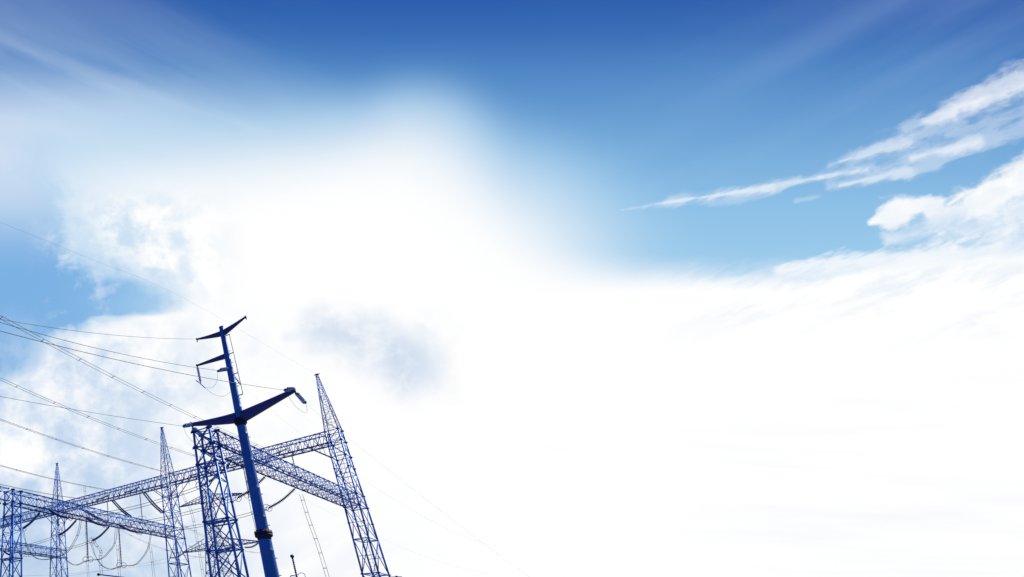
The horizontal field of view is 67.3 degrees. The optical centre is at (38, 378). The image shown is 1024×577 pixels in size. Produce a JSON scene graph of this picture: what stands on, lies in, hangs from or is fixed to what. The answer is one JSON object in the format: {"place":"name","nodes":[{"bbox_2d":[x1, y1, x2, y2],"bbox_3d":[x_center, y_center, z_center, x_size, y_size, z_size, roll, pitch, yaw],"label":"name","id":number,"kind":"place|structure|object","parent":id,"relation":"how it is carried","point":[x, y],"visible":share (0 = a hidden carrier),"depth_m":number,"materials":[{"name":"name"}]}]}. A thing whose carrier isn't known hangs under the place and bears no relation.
{"place":"outdoors","nodes":[
{"label":"outdoors","id":0,"kind":"place"},
{"bbox_2d":[0,0,1023,576],"label":"sky","id":1,"kind":"structure","parent":0,"point":[613,288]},
{"label":"ground","id":2,"kind":"structure","parent":0,"visible":0},
{"bbox_2d":[0,488,22,576],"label":"lattice column","id":3,"kind":"structure","parent":2,"relation":"on","point":[11,558],"depth_m":42.56,"materials":[{"name":"blue metal"}]},
{"bbox_2d":[14,491,173,537],"bbox_3d":[6.444,13.953,50.739,22.257,1.210,1.267,22,-35,-35],"label":"lattice girder","id":4,"kind":"object","parent":3,"relation":"attached to","point":[41,510],"visible":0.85,"depth_m":49.47,"materials":[{"name":"blue metal"}]},
{"bbox_2d":[19,512,39,531],"bbox_3d":[-0.784,13.284,46.890,0.518,1.392,2.780,23,-36,-36],"label":"strain insulator","id":5,"kind":"object","parent":4,"relation":"hanging from","point":[31,521],"visible":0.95,"depth_m":46.73,"materials":[{"name":"blue ceramic"}]},
{"bbox_2d":[22,518,81,559],"bbox_3d":[1.143,14.408,44.852,0.557,3.028,7.352,25,-37,-38],"label":"jumper loop","id":6,"kind":"object","parent":5,"relation":"hanging from","point":[59,555],"visible":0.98,"depth_m":43.55,"materials":[{"name":"metal"}]},
{"bbox_2d":[49,509,72,520],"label":"strain insulator","id":7,"kind":"object","parent":4,"relation":"hanging from","point":[59,515],"visible":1,"depth_m":44.15,"materials":[{"name":"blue ceramic"}]},
{"bbox_2d":[56,520,76,537],"bbox_3d":[2.768,14.736,49.605,0.518,1.392,2.780,23,-36,-36],"label":"strain insulator","id":8,"kind":"object","parent":4,"relation":"hanging from","point":[66,530],"visible":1,"depth_m":49.55,"materials":[{"name":"blue ceramic"}]},
{"bbox_2d":[0,534,58,551],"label":"slack conductor","id":9,"kind":"object","parent":8,"relation":"attached to","point":[31,543],"visible":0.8,"depth_m":52.39,"materials":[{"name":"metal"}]},
{"bbox_2d":[83,520,92,561],"bbox_3d":[4.600,15.453,48.118,0.998,3.879,0.198,0,-28,0],"label":"hanging insulator","id":10,"kind":"object","parent":4,"relation":"hanging from","point":[87,541],"visible":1,"depth_m":48.05,"materials":[{"name":"grey ceramic"}]},
{"bbox_2d":[58,527,116,564],"bbox_3d":[4.650,15.990,47.758,0.520,2.815,7.331,25,-37,-38],"label":"jumper loop","id":11,"kind":"object","parent":10,"relation":"hanging from","point":[89,560],"visible":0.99,"depth_m":46.61,"materials":[{"name":"metal"}]},
{"bbox_2d":[86,518,106,527],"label":"strain insulator","id":12,"kind":"object","parent":4,"relation":"hanging from","point":[96,523],"visible":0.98,"depth_m":46.85,"materials":[{"name":"blue ceramic"}]},
{"bbox_2d":[89,527,108,543],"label":"strain insulator","id":13,"kind":"object","parent":4,"relation":"hanging from","point":[101,534],"visible":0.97,"depth_m":52.19,"materials":[{"name":"blue ceramic"}]},
{"bbox_2d":[116,528,125,567],"bbox_3d":[8.170,16.994,50.810,0.998,3.859,0.198,0,-28,0],"label":"hanging insulator","id":14,"kind":"object","parent":4,"relation":"hanging from","point":[120,550],"visible":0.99,"depth_m":50.54,"materials":[{"name":"grey ceramic"}]},
{"bbox_2d":[90,532,151,568],"bbox_3d":[8.310,17.339,50.384,7.387,2.882,0.758,-24,-36,37],"label":"jumper loop","id":15,"kind":"object","parent":14,"relation":"hanging from","point":[126,565],"visible":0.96,"depth_m":49.01,"materials":[{"name":"metal"}]},
{"bbox_2d":[22,540,91,556],"bbox_3d":[1.232,19.413,56.923,0.051,0.618,12.850,23,-36,-36],"label":"slack conductor","id":16,"kind":"object","parent":15,"relation":"attached to","point":[51,551],"visible":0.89,"depth_m":56.79,"materials":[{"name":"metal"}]},
{"bbox_2d":[118,524,142,534],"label":"strain insulator","id":17,"kind":"object","parent":4,"relation":"hanging from","point":[130,530],"visible":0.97,"depth_m":49.57,"materials":[{"name":"blue ceramic"}]},
{"bbox_2d":[44,463,71,576],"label":"lattice tower","id":18,"kind":"structure","parent":2,"relation":"on","point":[57,521],"depth_m":71.18,"materials":[{"name":"blue metal"}]},
{"bbox_2d":[0,505,56,528],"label":"lattice girder","id":19,"kind":"object","parent":18,"relation":"attached to","point":[23,521],"visible":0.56,"depth_m":77.12,"materials":[{"name":"blue metal"}]},
{"bbox_2d":[58,476,166,511],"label":"lattice girder","id":20,"kind":"object","parent":18,"relation":"attached to","point":[101,501],"visible":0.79,"depth_m":65.69,"materials":[{"name":"blue metal"}]},
{"bbox_2d":[0,484,73,497],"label":"twin conductor","id":21,"kind":"object","parent":20,"relation":"attached to","point":[36,491],"visible":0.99,"depth_m":66.52,"materials":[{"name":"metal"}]},
{"bbox_2d":[1,465,106,489],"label":"twin conductor","id":22,"kind":"object","parent":20,"relation":"attached to","point":[49,478],"visible":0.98,"depth_m":60.88,"materials":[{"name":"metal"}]},
{"bbox_2d":[84,486,88,565],"bbox_3d":[5.798,21.149,60.443,0.335,16.942,0.054,-10,-30,19],"label":"dropper","id":23,"kind":"object","parent":22,"relation":"hanging from","point":[85,530],"visible":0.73,"depth_m":61.73,"materials":[{"name":"metal"}]},
{"bbox_2d":[112,500,130,515],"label":"strain insulator","id":24,"kind":"object","parent":20,"relation":"hanging from","point":[124,512],"visible":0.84,"depth_m":67.02,"materials":[{"name":"grey ceramic"}]},
{"bbox_2d":[143,493,162,512],"bbox_3d":[14.502,15.712,63.834,3.540,2.065,0.559,22,-35,-35],"label":"strain insulator","id":25,"kind":"object","parent":20,"relation":"hanging from","point":[155,506],"visible":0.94,"depth_m":63.67,"materials":[{"name":"grey ceramic"}]},
{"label":"strain insulator","id":26,"kind":"object","parent":20,"relation":"hanging from","visible":0},
{"bbox_2d":[120,530,206,557],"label":"slack conductor","id":27,"kind":"object","parent":26,"relation":"attached to","point":[165,549],"visible":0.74,"depth_m":78.89,"materials":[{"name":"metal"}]},
{"bbox_2d":[97,573,121,576],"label":"disconnect switch","id":28,"kind":"object","parent":2,"relation":"on","point":[98,574],"visible":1,"depth_m":43.73,"materials":[{"name":"blue metal"}]},
{"bbox_2d":[91,536,102,573],"bbox_3d":[5.514,16.126,46.395,0.665,3.910,3.907,1,-28,-3],"label":"dropper","id":29,"kind":"object","parent":28,"relation":"attached to","point":[99,555],"visible":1,"depth_m":44.85,"materials":[{"name":"metal"}]},
{"bbox_2d":[150,427,191,576],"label":"lattice tower","id":30,"kind":"structure","parent":2,"relation":"on","point":[178,565],"depth_m":58.68,"materials":[{"name":"blue metal"}]},
{"bbox_2d":[1,419,161,471],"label":"twin conductor","id":31,"kind":"object","parent":30,"relation":"attached to","point":[79,446],"visible":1,"depth_m":52.76,"materials":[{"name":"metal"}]},
{"bbox_2d":[181,493,203,572],"bbox_3d":[18.194,20.700,58.526,1.541,15.925,0.090,-7,-29,13],"label":"dropper","id":32,"kind":"object","parent":30,"relation":"hanging from","point":[196,531],"visible":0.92,"depth_m":59.79,"materials":[{"name":"metal"}]},
{"bbox_2d":[181,489,257,576],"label":"lattice pylon","id":33,"kind":"object","parent":2,"relation":"on","point":[210,530],"visible":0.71,"depth_m":105.77,"materials":[{"name":"blue metal"}]},
{"bbox_2d":[191,425,248,576],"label":"lattice column","id":34,"kind":"structure","parent":2,"relation":"on","point":[203,450],"depth_m":29.64,"materials":[{"name":"blue metal"}]},
{"bbox_2d":[203,430,358,507],"bbox_3d":[19.227,7.347,38.384,22.257,1.210,1.267,22,-35,-35],"label":"lattice girder","id":35,"kind":"object","parent":34,"relation":"attached to","point":[330,491],"visible":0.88,"depth_m":37.81,"materials":[{"name":"blue metal"}]},
{"bbox_2d":[196,462,231,488],"bbox_3d":[11.999,6.679,34.535,0.518,1.392,2.780,23,-36,-36],"label":"strain insulator","id":36,"kind":"object","parent":35,"relation":"hanging from","point":[210,480],"visible":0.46,"depth_m":34.36,"materials":[{"name":"blue ceramic"}]},
{"bbox_2d":[69,486,197,518],"bbox_3d":[6.913,9.904,39.138,0.051,0.618,12.850,23,-36,-36],"label":"slack conductor","id":37,"kind":"object","parent":36,"relation":"attached to","point":[133,506],"visible":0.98,"depth_m":38.59,"materials":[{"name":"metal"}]},
{"bbox_2d":[232,476,265,501],"bbox_3d":[15.551,8.130,37.250,0.518,1.392,2.780,23,-36,-36],"label":"strain insulator","id":38,"kind":"object","parent":35,"relation":"hanging from","point":[247,491],"visible":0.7,"depth_m":37.43,"materials":[{"name":"grey ceramic"}]},
{"bbox_2d":[107,497,235,526],"bbox_3d":[10.464,11.356,41.853,0.051,0.618,12.850,23,-36,-36],"label":"slack conductor","id":39,"kind":"object","parent":38,"relation":"attached to","point":[166,516],"visible":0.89,"depth_m":41.71,"materials":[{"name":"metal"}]},
{"bbox_2d":[265,488,295,511],"bbox_3d":[19.102,9.582,39.965,0.518,1.392,2.780,23,-36,-36],"label":"strain insulator","id":40,"kind":"object","parent":35,"relation":"hanging from","point":[280,500],"visible":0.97,"depth_m":39.92,"materials":[{"name":"grey ceramic"}]},
{"bbox_2d":[139,507,266,533],"bbox_3d":[14.015,12.807,44.569,0.051,0.618,12.850,23,-36,-36],"label":"slack conductor","id":41,"kind":"object","parent":40,"relation":"attached to","point":[188,526],"visible":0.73,"depth_m":45.55,"materials":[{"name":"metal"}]},
{"bbox_2d":[299,494,328,575],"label":"dropper","id":42,"kind":"object","parent":35,"relation":"hanging from","point":[312,534],"visible":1,"depth_m":39.50,"materials":[{"name":"metal"}]},
{"bbox_2d":[190,315,296,576],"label":"transmission pole","id":43,"kind":"object","parent":2,"relation":"on","point":[239,417],"visible":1,"depth_m":31.75,"materials":[{"name":"metal"}]},
{"bbox_2d":[1,319,170,338],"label":"ground wire","id":44,"kind":"object","parent":43,"relation":"attached to","point":[88,332],"visible":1,"depth_m":32.64,"materials":[{"name":"metal"}]},
{"bbox_2d":[182,423,192,427],"bbox_3d":[10.370,3.260,35.236,0.888,0.399,0.440,13,-31,-23],"label":"insulator string","id":45,"kind":"object","parent":43,"relation":"attached to","point":[185,425],"visible":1,"depth_m":35.11,"materials":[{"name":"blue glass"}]},
{"bbox_2d":[0,396,179,425],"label":"line conductor","id":46,"kind":"object","parent":45,"relation":"attached to","point":[85,411],"visible":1,"depth_m":31.57,"materials":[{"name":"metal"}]},
{"bbox_2d":[196,366,201,382],"bbox_3d":[11.545,-0.294,36.438,0.222,1.402,0.200,-25,-37,39],"label":"insulator string","id":47,"kind":"object","parent":43,"relation":"hanging from","point":[198,372],"visible":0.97,"depth_m":36.40,"materials":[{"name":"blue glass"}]},
{"bbox_2d":[216,367,228,371],"bbox_3d":[12.545,-0.612,34.465,0.977,0.405,0.460,12,-30,-21],"label":"insulator string","id":48,"kind":"object","parent":43,"relation":"attached to","point":[223,369],"visible":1,"depth_m":34.39,"materials":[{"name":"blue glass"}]},
{"bbox_2d":[0,322,217,370],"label":"line conductor","id":49,"kind":"object","parent":48,"relation":"attached to","point":[101,349],"visible":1,"depth_m":29.89,"materials":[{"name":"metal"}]},
{"bbox_2d":[283,387,295,391],"bbox_3d":[15.245,0.658,30.753,0.857,0.329,0.420,13,-31,-23],"label":"insulator string","id":50,"kind":"object","parent":43,"relation":"attached to","point":[288,389],"visible":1,"depth_m":30.65,"materials":[{"name":"blue glass"}]},
{"bbox_2d":[1,331,281,389],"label":"line conductor","id":51,"kind":"object","parent":50,"relation":"attached to","point":[133,363],"visible":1,"depth_m":25.28,"materials":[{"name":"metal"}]},
{"bbox_2d":[295,392,306,403],"bbox_3d":[16.095,1.205,31.044,0.972,0.547,0.283,20,-34,-32],"label":"insulator string","id":52,"kind":"object","parent":43,"relation":"attached to","point":[300,397],"visible":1,"depth_m":30.99,"materials":[{"name":"blue glass"}]},
{"bbox_2d":[290,554,305,576],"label":"post insulator","id":53,"kind":"object","parent":2,"relation":"on","point":[292,557],"visible":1,"depth_m":32.41,"materials":[{"name":"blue ceramic"}]},
{"bbox_2d":[310,373,401,576],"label":"lattice tower","id":54,"kind":"structure","parent":2,"relation":"on","point":[345,449],"depth_m":45.68,"materials":[{"name":"blue metal"}]},
{"bbox_2d":[0,222,309,370],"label":"ground wire","id":55,"kind":"object","parent":54,"relation":"attached to","point":[137,276],"visible":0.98,"depth_m":32.87,"materials":[{"name":"metal"}]},
{"bbox_2d":[170,432,331,484],"bbox_3d":[21.909,8.878,54.429,1.240,1.303,17.865,23,-36,-36],"label":"lattice girder","id":56,"kind":"object","parent":54,"relation":"attached to","point":[263,459],"visible":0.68,"depth_m":51.93,"materials":[{"name":"blue metal"}]},
{"bbox_2d":[1,378,206,458],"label":"twin conductor","id":57,"kind":"object","parent":56,"relation":"attached to","point":[94,418],"visible":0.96,"depth_m":46.53,"materials":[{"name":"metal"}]},
{"bbox_2d":[0,315,259,447],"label":"twin conductor","id":58,"kind":"object","parent":56,"relation":"attached to","point":[115,376],"visible":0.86,"depth_m":39.14,"materials":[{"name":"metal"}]},
{"bbox_3d":[-15.050,22.581,53.449,1.320,13.854,2.204,23,-36,-36],"label":"lattice column","id":59,"kind":"object","parent":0,"visible":0},
{"bbox_2d":[0,539,55,557],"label":"lattice girder","id":60,"kind":"object","parent":59,"relation":"attached to","point":[46,548],"visible":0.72,"depth_m":67.24,"materials":[{"name":"blue metal"}]},
{"bbox_3d":[-20.051,8.706,27.498,1.320,13.854,2.204,23,-36,-36],"label":"lattice column","id":61,"kind":"object","parent":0,"visible":0},
{"bbox_2d":[0,486,9,503],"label":"lattice girder","id":62,"kind":"object","parent":61,"relation":"attached to","point":[4,493],"visible":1,"depth_m":42.89,"materials":[{"name":"blue metal"}]}
]}

